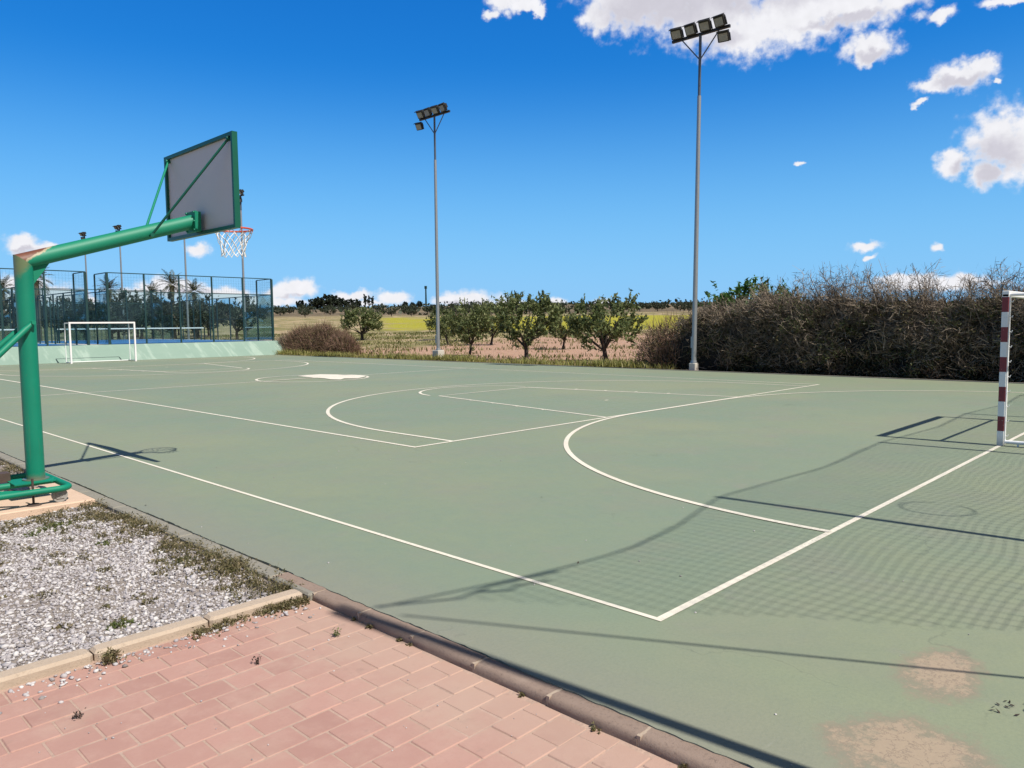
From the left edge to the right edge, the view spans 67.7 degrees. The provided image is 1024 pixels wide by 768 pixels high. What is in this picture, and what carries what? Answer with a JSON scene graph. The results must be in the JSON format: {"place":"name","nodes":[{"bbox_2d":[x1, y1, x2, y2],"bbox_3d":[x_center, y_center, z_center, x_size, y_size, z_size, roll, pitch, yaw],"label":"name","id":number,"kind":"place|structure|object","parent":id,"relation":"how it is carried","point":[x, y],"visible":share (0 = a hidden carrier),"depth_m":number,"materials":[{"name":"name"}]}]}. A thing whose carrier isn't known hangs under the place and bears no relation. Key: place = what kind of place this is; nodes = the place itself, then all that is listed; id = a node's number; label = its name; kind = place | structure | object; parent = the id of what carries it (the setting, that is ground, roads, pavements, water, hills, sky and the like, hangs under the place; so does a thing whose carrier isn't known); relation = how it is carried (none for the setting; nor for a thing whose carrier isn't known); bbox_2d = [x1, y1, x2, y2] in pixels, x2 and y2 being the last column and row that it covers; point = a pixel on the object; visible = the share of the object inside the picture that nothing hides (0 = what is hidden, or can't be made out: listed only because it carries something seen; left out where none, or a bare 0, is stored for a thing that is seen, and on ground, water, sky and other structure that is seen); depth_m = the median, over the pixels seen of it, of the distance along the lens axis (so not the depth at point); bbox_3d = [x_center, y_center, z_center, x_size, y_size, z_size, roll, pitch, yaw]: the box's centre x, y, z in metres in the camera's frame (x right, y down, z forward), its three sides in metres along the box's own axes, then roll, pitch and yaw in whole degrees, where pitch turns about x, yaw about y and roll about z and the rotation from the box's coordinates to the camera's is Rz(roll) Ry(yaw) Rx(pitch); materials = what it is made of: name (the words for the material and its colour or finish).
{"place":"outdoors","nodes":[
{"label":"outdoors","id":0,"kind":"place"},
{"bbox_2d":[0,482,94,520],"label":"concrete slab","id":1,"kind":"structure","parent":0,"point":[10,509],"depth_m":7.46,"materials":[{"name":"beige concrete"}]},
{"bbox_2d":[0,131,252,506],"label":"basketball stand","id":2,"kind":"object","parent":1,"relation":"on","point":[202,196],"visible":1,"depth_m":8.18,"materials":[{"name":"green metal"}]},
{"bbox_2d":[0,461,282,671],"bbox_3d":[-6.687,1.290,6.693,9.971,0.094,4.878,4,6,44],"label":"gravel","id":3,"kind":"structure","parent":0,"point":[26,571],"depth_m":5.12,"materials":[{"name":"grey gravel"}]},
{"bbox_2d":[0,459,304,630],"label":"weeds","id":4,"kind":"object","parent":3,"relation":"on","point":[238,563],"visible":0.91,"depth_m":5.81,"materials":[{"name":"green plant"}]},
{"bbox_2d":[0,600,677,767],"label":"paving","id":5,"kind":"structure","parent":0,"point":[19,735],"depth_m":3.46,"materials":[{"name":"brick"}]},
{"bbox_2d":[69,707,85,718],"bbox_3d":[-1.950,1.484,3.432,0.042,0.043,0.064,2,5,31],"label":"weed plant","id":6,"kind":"object","parent":5,"relation":"on","point":[77,715],"visible":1,"depth_m":3.43,"materials":[{"name":"green plant"}]},
{"bbox_2d":[97,646,126,664],"bbox_3d":[-2.098,1.425,3.998,0.171,0.087,0.134,4,6,44],"label":"weed plant","id":7,"kind":"object","parent":5,"relation":"on","point":[109,657],"visible":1,"depth_m":3.99,"materials":[{"name":"green plant"}]},
{"bbox_2d":[252,656,263,664],"bbox_3d":[-1.329,1.433,3.978,0.051,0.048,0.060,-4,5,-36],"label":"weed plant","id":8,"kind":"object","parent":5,"relation":"on","point":[257,660],"visible":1,"depth_m":3.97,"materials":[{"name":"green plant"}]},
{"bbox_2d":[333,627,341,636],"bbox_3d":[-0.996,1.401,4.314,0.063,0.053,0.069,-1,4,1],"label":"weed plant","id":9,"kind":"object","parent":5,"relation":"on","point":[337,633],"visible":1,"depth_m":4.31,"materials":[{"name":"green plant"}]},
{"bbox_2d":[186,595,687,767],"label":"weeds","id":10,"kind":"object","parent":5,"relation":"on","point":[297,602],"visible":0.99,"depth_m":4.55,"materials":[{"name":"green plant"}]},
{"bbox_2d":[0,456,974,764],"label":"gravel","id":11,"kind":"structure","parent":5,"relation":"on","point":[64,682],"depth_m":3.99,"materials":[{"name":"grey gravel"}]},
{"bbox_2d":[8,304,996,364],"bbox_3d":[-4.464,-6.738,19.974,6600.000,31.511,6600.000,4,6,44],"label":"ground","id":12,"kind":"structure","parent":0,"point":[398,323],"depth_m":96.34,"materials":[{"name":"soil"}]},
{"bbox_2d":[1,275,14,313],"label":"palm tree","id":13,"kind":"object","parent":12,"relation":"on","point":[4,290],"visible":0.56,"depth_m":64.78,"materials":[{"name":"green plant"}]},
{"bbox_2d":[1,281,52,330],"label":"leafy tree","id":14,"kind":"object","parent":12,"relation":"on","point":[7,306],"visible":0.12,"depth_m":65.86,"materials":[{"name":"green plant"}]},
{"bbox_2d":[34,267,53,340],"bbox_3d":[-39.452,-6.496,63.167,2.842,7.330,3.106,-2,5,-18],"label":"palm tree","id":15,"kind":"object","parent":12,"relation":"on","point":[36,285],"visible":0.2,"depth_m":63.13,"materials":[{"name":"green plant"}]},
{"bbox_2d":[40,297,71,340],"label":"leafy tree","id":16,"kind":"object","parent":12,"relation":"on","point":[68,300],"visible":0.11,"depth_m":76.67,"materials":[{"name":"green plant"}]},
{"bbox_2d":[47,297,113,332],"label":"leafy tree","id":17,"kind":"object","parent":12,"relation":"on","point":[92,307],"visible":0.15,"depth_m":65.07,"materials":[{"name":"green plant"}]},
{"bbox_2d":[79,232,88,301],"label":"floodlight pole","id":18,"kind":"object","parent":12,"relation":"on","point":[83,234],"visible":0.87,"depth_m":81.90,"materials":[{"name":"grey metal"}]},
{"bbox_2d":[96,277,121,339],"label":"palm tree","id":19,"kind":"object","parent":12,"relation":"on","point":[110,287],"visible":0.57,"depth_m":76.20,"materials":[{"name":"green plant"}]},
{"bbox_2d":[88,292,147,339],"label":"leafy tree","id":20,"kind":"object","parent":12,"relation":"on","point":[131,314],"visible":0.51,"depth_m":72.28,"materials":[{"name":"green plant"}]},
{"bbox_2d":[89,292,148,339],"bbox_3d":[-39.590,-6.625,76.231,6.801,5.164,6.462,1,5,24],"label":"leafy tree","id":21,"kind":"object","parent":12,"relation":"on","point":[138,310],"visible":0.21,"depth_m":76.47,"materials":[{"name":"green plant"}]},
{"bbox_2d":[112,225,125,338],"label":"floodlight pole","id":22,"kind":"object","parent":12,"relation":"on","point":[115,228],"visible":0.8,"depth_m":76.09,"materials":[{"name":"grey metal"}]},
{"bbox_2d":[129,300,147,336],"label":"leafy tree","id":23,"kind":"object","parent":12,"relation":"on","point":[141,325],"visible":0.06,"depth_m":89.46,"materials":[{"name":"green plant"}]},
{"bbox_2d":[0,341,283,364],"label":"sloped wall","id":24,"kind":"structure","parent":12,"relation":"on","point":[48,354],"depth_m":43.25,"materials":[{"name":"teal concrete"}]},
{"bbox_2d":[111,288,174,338],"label":"tree","id":25,"kind":"object","parent":12,"relation":"on","point":[137,321],"visible":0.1,"depth_m":81.83,"materials":[{"name":"green plant"}]},
{"bbox_2d":[17,339,276,344],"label":"platform","id":26,"kind":"structure","parent":12,"relation":"on","point":[123,339],"depth_m":48.62,"materials":[{"name":"concrete"}]},
{"bbox_2d":[13,343,68,346],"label":"padel floor","id":27,"kind":"structure","parent":26,"relation":"on","point":[16,345],"depth_m":42.74,"materials":[{"name":"blue"}]},
{"bbox_2d":[0,268,89,345],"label":"padel cage","id":28,"kind":"object","parent":27,"relation":"on","point":[80,333],"visible":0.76,"depth_m":43.14,"materials":[{"name":"teal metal"}]},
{"bbox_2d":[41,339,262,343],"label":"padel floor","id":29,"kind":"structure","parent":26,"relation":"on","point":[143,341],"depth_m":51.38,"materials":[{"name":"blue"}]},
{"bbox_2d":[56,327,204,342],"bbox_3d":[-26.342,-3.470,53.391,0.080,0.950,9.876,4,6,44],"label":"padel net","id":30,"kind":"object","parent":29,"relation":"on","point":[156,331],"visible":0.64,"depth_m":54.36,"materials":[{"name":"fabric"}]},
{"bbox_2d":[11,272,274,344],"bbox_3d":[-26.358,-5.001,53.273,20.120,4.050,10.120,4,6,44],"label":"padel cage","id":31,"kind":"object","parent":29,"relation":"on","point":[258,324],"visible":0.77,"depth_m":50.41,"materials":[{"name":"teal metal"}]},
{"bbox_2d":[0,589,302,690],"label":"kerb","id":32,"kind":"structure","parent":12,"relation":"on","point":[26,673],"depth_m":4.17,"materials":[{"name":"beige concrete"}]},
{"bbox_2d":[140,281,165,302],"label":"palm tree","id":33,"kind":"object","parent":12,"relation":"on","point":[151,288],"visible":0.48,"depth_m":84.90,"materials":[{"name":"green plant"}]},
{"bbox_2d":[0,452,312,600],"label":"kerb","id":34,"kind":"structure","parent":12,"relation":"on","point":[114,506],"depth_m":6.41,"materials":[{"name":"grey concrete"}]},
{"bbox_2d":[154,270,188,338],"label":"palm tree","id":35,"kind":"object","parent":12,"relation":"on","point":[171,286],"visible":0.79,"depth_m":76.73,"materials":[{"name":"green plant"}]},
{"bbox_2d":[139,293,205,333],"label":"leafy tree","id":36,"kind":"object","parent":12,"relation":"on","point":[176,320],"visible":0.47,"depth_m":71.04,"materials":[{"name":"green plant"}]},
{"bbox_2d":[184,239,189,338],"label":"floodlight pole","id":37,"kind":"object","parent":12,"relation":"on","point":[187,314],"visible":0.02,"depth_m":67.95,"materials":[{"name":"grey metal"}]},
{"bbox_2d":[162,294,220,338],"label":"leafy tree","id":38,"kind":"object","parent":12,"relation":"on","point":[203,319],"visible":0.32,"depth_m":77.65,"materials":[{"name":"green plant"}]},
{"bbox_2d":[183,278,205,337],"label":"palm tree","id":39,"kind":"object","parent":12,"relation":"on","point":[193,288],"visible":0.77,"depth_m":80.28,"materials":[{"name":"green plant"}]},
{"bbox_2d":[177,301,220,337],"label":"leafy tree","id":40,"kind":"object","parent":12,"relation":"on","point":[198,331],"visible":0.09,"depth_m":83.91,"materials":[{"name":"green plant"}]},
{"bbox_2d":[204,311,228,336],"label":"leafy tree","id":41,"kind":"object","parent":12,"relation":"on","point":[207,325],"visible":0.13,"depth_m":87.96,"materials":[{"name":"green plant"}]},
{"bbox_2d":[206,295,256,339],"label":"leafy tree","id":42,"kind":"object","parent":12,"relation":"on","point":[235,323],"visible":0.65,"depth_m":76.29,"materials":[{"name":"green plant"}]},
{"bbox_2d":[239,189,246,339],"bbox_3d":[-20.880,-8.345,58.809,1.378,13.016,0.556,4,6,44],"label":"floodlight pole","id":43,"kind":"object","parent":12,"relation":"on","point":[241,192],"visible":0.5,"depth_m":58.73,"materials":[{"name":"metal"}]},
{"bbox_2d":[274,308,286,315],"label":"orchard tree","id":44,"kind":"object","parent":12,"relation":"on","point":[278,311],"visible":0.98,"depth_m":239.15,"materials":[{"name":"green plant"}]},
{"bbox_2d":[272,332,291,346],"bbox_3d":[-14.861,-2.618,50.354,2.780,2.163,2.887,-2,5,-23],"label":"bush","id":45,"kind":"object","parent":12,"relation":"on","point":[280,338],"visible":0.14,"depth_m":49.82,"materials":[{"name":"brown plant"}]},
{"bbox_2d":[284,306,295,313],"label":"orchard tree","id":46,"kind":"object","parent":12,"relation":"on","point":[289,308],"visible":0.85,"depth_m":266.60,"materials":[{"name":"green plant"}]},
{"bbox_2d":[295,300,306,307],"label":"pine tree","id":47,"kind":"object","parent":12,"relation":"on","point":[298,303],"visible":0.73,"depth_m":594.74,"materials":[{"name":"green plant"}]},
{"bbox_2d":[297,309,310,317],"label":"orchard tree","id":48,"kind":"object","parent":12,"relation":"on","point":[306,312],"visible":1,"depth_m":213.35,"materials":[{"name":"green plant"}]},
{"bbox_2d":[308,298,317,308],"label":"pine tree","id":49,"kind":"object","parent":12,"relation":"on","point":[311,303],"visible":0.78,"depth_m":595.04,"materials":[{"name":"green plant"}]},
{"bbox_2d":[280,320,354,352],"bbox_3d":[-12.522,-2.997,49.284,7.671,2.870,4.708,4,6,44],"label":"bush","id":50,"kind":"object","parent":12,"relation":"on","point":[308,338],"visible":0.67,"depth_m":48.21,"materials":[{"name":"brown plant"}]},
{"bbox_2d":[313,297,324,307],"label":"pine tree","id":51,"kind":"object","parent":12,"relation":"on","point":[316,303],"visible":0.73,"depth_m":593.61,"materials":[{"name":"green plant"}]},
{"bbox_2d":[319,294,332,306],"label":"pine tree","id":52,"kind":"object","parent":12,"relation":"on","point":[325,296],"visible":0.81,"depth_m":593.30,"materials":[{"name":"green plant"}]},
{"bbox_2d":[324,307,336,314],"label":"orchard tree","id":53,"kind":"object","parent":12,"relation":"on","point":[326,310],"visible":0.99,"depth_m":241.93,"materials":[{"name":"green plant"}]},
{"bbox_2d":[326,294,339,308],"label":"pine tree","id":54,"kind":"object","parent":12,"relation":"on","point":[330,302],"visible":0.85,"depth_m":593.43,"materials":[{"name":"green plant"}]},
{"bbox_2d":[335,297,345,306],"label":"pine tree","id":55,"kind":"object","parent":12,"relation":"on","point":[342,302],"visible":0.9,"depth_m":594.23,"materials":[{"name":"green plant"}]},
{"bbox_2d":[321,329,364,354],"bbox_3d":[-10.434,-2.391,46.884,3.110,2.171,2.782,1,5,21],"label":"bush","id":56,"kind":"object","parent":12,"relation":"on","point":[342,343],"visible":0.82,"depth_m":46.40,"materials":[{"name":"brown plant"}]},
{"bbox_2d":[338,306,350,313],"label":"orchard tree","id":57,"kind":"object","parent":12,"relation":"on","point":[347,308],"visible":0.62,"depth_m":267.47,"materials":[{"name":"green plant"}]},
{"bbox_2d":[344,299,354,306],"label":"pine tree","id":58,"kind":"object","parent":12,"relation":"on","point":[348,301],"visible":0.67,"depth_m":594.69,"materials":[{"name":"green plant"}]},
{"bbox_2d":[347,303,357,308],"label":"orchard tree","id":59,"kind":"object","parent":12,"relation":"on","point":[351,305],"visible":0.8,"depth_m":338.24,"materials":[{"name":"green plant"}]},
{"bbox_2d":[351,299,361,306],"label":"pine tree","id":60,"kind":"object","parent":12,"relation":"on","point":[358,302],"visible":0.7,"depth_m":595.74,"materials":[{"name":"green plant"}]},
{"bbox_2d":[339,307,383,339],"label":"almond tree","id":61,"kind":"object","parent":12,"relation":"on","point":[351,318],"visible":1,"depth_m":72.45,"materials":[{"name":"green plant"}]},
{"bbox_2d":[363,294,366,306],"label":"cypress tree","id":62,"kind":"object","parent":12,"relation":"on","point":[365,300],"visible":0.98,"depth_m":596.01,"materials":[{"name":"green plant"}]},
{"bbox_2d":[373,304,384,310],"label":"orchard tree","id":63,"kind":"object","parent":12,"relation":"on","point":[378,307],"visible":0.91,"depth_m":298.18,"materials":[{"name":"green plant"}]},
{"bbox_2d":[385,308,396,315],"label":"orchard tree","id":64,"kind":"object","parent":12,"relation":"on","point":[391,311],"visible":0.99,"depth_m":214.04,"materials":[{"name":"green plant"}]},
{"bbox_2d":[398,304,414,309],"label":"orchard tree","id":65,"kind":"object","parent":12,"relation":"on","point":[405,306],"visible":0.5,"depth_m":264.74,"materials":[{"name":"green plant"}]},
{"bbox_2d":[401,307,414,313],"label":"orchard tree","id":66,"kind":"object","parent":12,"relation":"on","point":[404,310],"visible":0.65,"depth_m":233.34,"materials":[{"name":"green plant"}]},
{"bbox_2d":[405,309,417,315],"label":"orchard tree","id":67,"kind":"object","parent":12,"relation":"on","point":[413,312],"visible":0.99,"depth_m":211.23,"materials":[{"name":"green plant"}]},
{"bbox_2d":[424,286,426,305],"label":"mast","id":68,"kind":"object","parent":12,"relation":"on","point":[425,287],"visible":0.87,"depth_m":586.14,"materials":[{"name":"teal metal"}]},
{"bbox_2d":[174,329,679,360],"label":"weeds","id":69,"kind":"object","parent":12,"relation":"on","point":[400,338],"visible":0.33,"depth_m":61.85,"materials":[{"name":"green plant"}]},
{"bbox_2d":[414,102,449,356],"bbox_3d":[-3.856,-7.305,37.782,2.312,12.555,0.638,4,6,44],"label":"floodlight pole","id":70,"kind":"object","parent":12,"relation":"on","point":[425,113],"visible":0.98,"depth_m":37.75,"materials":[{"name":"metal"}]},
{"bbox_2d":[424,304,439,313],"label":"orchard tree","id":71,"kind":"object","parent":12,"relation":"on","point":[428,309],"visible":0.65,"depth_m":239.36,"materials":[{"name":"green plant"}]},
{"bbox_2d":[423,304,450,338],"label":"almond tree","id":72,"kind":"object","parent":12,"relation":"on","point":[429,323],"visible":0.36,"depth_m":69.88,"materials":[{"name":"green plant"}]},
{"bbox_2d":[432,314,457,344],"bbox_3d":[-5.204,-4.315,60.640,2.439,2.846,2.347,-4,6,-39],"label":"almond tree","id":73,"kind":"object","parent":12,"relation":"on","point":[444,323],"visible":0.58,"depth_m":60.49,"materials":[{"name":"green plant"}]},
{"bbox_2d":[457,304,472,311],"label":"orchard tree","id":74,"kind":"object","parent":12,"relation":"on","point":[468,309],"visible":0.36,"depth_m":209.72,"materials":[{"name":"green plant"}]},
{"bbox_2d":[446,298,492,355],"bbox_3d":[-2.379,-3.242,44.768,2.648,3.758,2.751,0,4,8],"label":"almond tree","id":75,"kind":"object","parent":12,"relation":"on","point":[473,332],"visible":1,"depth_m":44.28,"materials":[{"name":"green plant"}]},
{"bbox_2d":[275,347,680,369],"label":"grass","id":76,"kind":"structure","parent":12,"relation":"on","point":[619,362],"depth_m":35.88,"materials":[{"name":"green plant"}]},
{"bbox_2d":[472,298,501,344],"bbox_3d":[-1.616,-4.860,59.927,3.081,4.134,3.355,0,4,5],"label":"almond tree","id":77,"kind":"object","parent":12,"relation":"on","point":[493,327],"visible":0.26,"depth_m":59.59,"materials":[{"name":"green plant"}]},
{"bbox_2d":[11,297,962,310],"bbox_3d":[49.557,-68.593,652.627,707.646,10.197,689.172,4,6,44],"label":"scrub","id":78,"kind":"object","parent":12,"relation":"on","point":[568,303],"visible":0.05,"depth_m":641.01,"materials":[{"name":"green plant"}]},
{"bbox_2d":[7,301,989,314],"bbox_3d":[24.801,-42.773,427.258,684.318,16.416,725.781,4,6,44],"label":"scrub","id":79,"kind":"object","parent":12,"relation":"on","point":[418,309],"visible":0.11,"depth_m":352.82,"materials":[{"name":"green plant"}]},
{"bbox_2d":[273,572,748,767],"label":"kerb","id":80,"kind":"structure","parent":12,"relation":"on","point":[666,746],"depth_m":3.61,"materials":[{"name":"concrete"}]},
{"bbox_2d":[490,290,562,359],"bbox_3d":[0.771,-2.888,38.963,3.746,3.884,3.432,0,4,4],"label":"almond tree","id":81,"kind":"object","parent":12,"relation":"on","point":[508,318],"visible":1,"depth_m":38.25,"materials":[{"name":"green plant"}]},
{"bbox_2d":[548,305,577,348],"bbox_3d":[3.497,-3.777,52.285,2.626,3.284,2.528,2,5,27],"label":"almond tree","id":82,"kind":"object","parent":12,"relation":"on","point":[561,328],"visible":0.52,"depth_m":51.98,"materials":[{"name":"green plant"}]},
{"bbox_2d":[560,306,570,313],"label":"orchard tree","id":83,"kind":"object","parent":12,"relation":"on","point":[568,308],"visible":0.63,"depth_m":214.41,"materials":[{"name":"green plant"}]},
{"bbox_2d":[563,288,648,361],"bbox_3d":[4.459,-2.682,36.187,3.877,3.769,3.560,3,6,41],"label":"almond tree","id":84,"kind":"object","parent":12,"relation":"on","point":[595,324],"visible":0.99,"depth_m":35.91,"materials":[{"name":"green plant"}]},
{"bbox_2d":[634,302,645,311],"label":"orchard tree","id":85,"kind":"object","parent":12,"relation":"on","point":[642,305],"visible":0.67,"depth_m":240.30,"materials":[{"name":"green plant"}]},
{"bbox_2d":[290,355,1023,383],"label":"court edging","id":86,"kind":"object","parent":12,"relation":"on","point":[704,371],"visible":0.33,"depth_m":26.48,"materials":[{"name":"grey concrete"}]},
{"bbox_2d":[649,301,664,310],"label":"orchard tree","id":87,"kind":"object","parent":12,"relation":"on","point":[657,306],"visible":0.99,"depth_m":243.08,"materials":[{"name":"green plant"}]},
{"bbox_2d":[629,304,688,369],"bbox_3d":[6.188,-1.639,29.796,3.434,2.926,3.067,4,6,44],"label":"bush","id":88,"kind":"object","parent":12,"relation":"on","point":[654,353],"visible":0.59,"depth_m":29.46,"materials":[{"name":"brown plant"}]},
{"bbox_2d":[673,303,685,309],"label":"orchard tree","id":89,"kind":"object","parent":12,"relation":"on","point":[676,306],"visible":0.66,"depth_m":234.79,"materials":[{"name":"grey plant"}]},
{"bbox_2d":[679,303,692,311],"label":"orchard tree","id":90,"kind":"object","parent":12,"relation":"on","point":[687,306],"visible":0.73,"depth_m":217.87,"materials":[{"name":"green plant"}]},
{"bbox_2d":[669,13,730,369],"bbox_3d":[6.493,-6.450,26.913,2.362,12.301,0.548,5,7,44],"label":"floodlight pole","id":91,"kind":"object","parent":12,"relation":"on","point":[705,28],"visible":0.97,"depth_m":26.87,"materials":[{"name":"metal"}]},
{"bbox_2d":[697,275,823,310],"bbox_3d":[10.196,-2.502,31.752,5.166,3.994,4.892,-2,5,-13],"label":"green tree","id":92,"kind":"object","parent":12,"relation":"on","point":[745,288],"visible":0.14,"depth_m":30.85,"materials":[{"name":"green plant"}]},
{"bbox_2d":[666,257,1023,382],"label":"hedge","id":93,"kind":"object","parent":12,"relation":"on","point":[892,335],"visible":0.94,"depth_m":23.89,"materials":[{"name":"brown plant"}]},
{"bbox_2d":[0,355,1023,767],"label":"court floor","id":94,"kind":"structure","parent":0,"point":[890,635],"depth_m":6.75,"materials":[{"name":"paint"}]},
{"bbox_2d":[64,322,136,363],"bbox_3d":[-21.279,-2.163,39.488,0.866,2.082,3.160,4,6,44],"label":"handball goal","id":95,"kind":"object","parent":94,"relation":"on","point":[70,344],"visible":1,"depth_m":39.05,"materials":[{"name":"white paint"}]},
{"bbox_2d":[284,374,364,379],"bbox_3d":[-6.267,-0.234,25.787,2.561,0.002,3.092,0,4,7],"label":"emblem","id":96,"kind":"object","parent":94,"relation":"on","point":[330,376],"visible":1,"depth_m":26.06,"materials":[{"name":"paint"}]},
{"bbox_2d":[0,357,1023,620],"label":"court markings","id":97,"kind":"object","parent":94,"relation":"on","point":[712,591],"visible":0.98,"depth_m":7.76,"materials":[{"name":"paint"}]},
{"bbox_2d":[144,505,1018,714],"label":"leaf litter","id":98,"kind":"object","parent":94,"relation":"on","point":[990,709],"visible":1,"depth_m":3.35,"materials":[{"name":"brown plant"}]},
{"bbox_2d":[997,291,1023,446],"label":"handball goal","id":99,"kind":"object","parent":94,"relation":"on","point":[1007,296],"visible":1,"depth_m":10.22,"materials":[{"name":"paint"}]},
{"bbox_2d":[0,0,1023,310],"label":"sky","id":100,"kind":"structure","parent":0,"point":[860,133],"materials":[{"name":"blue"}]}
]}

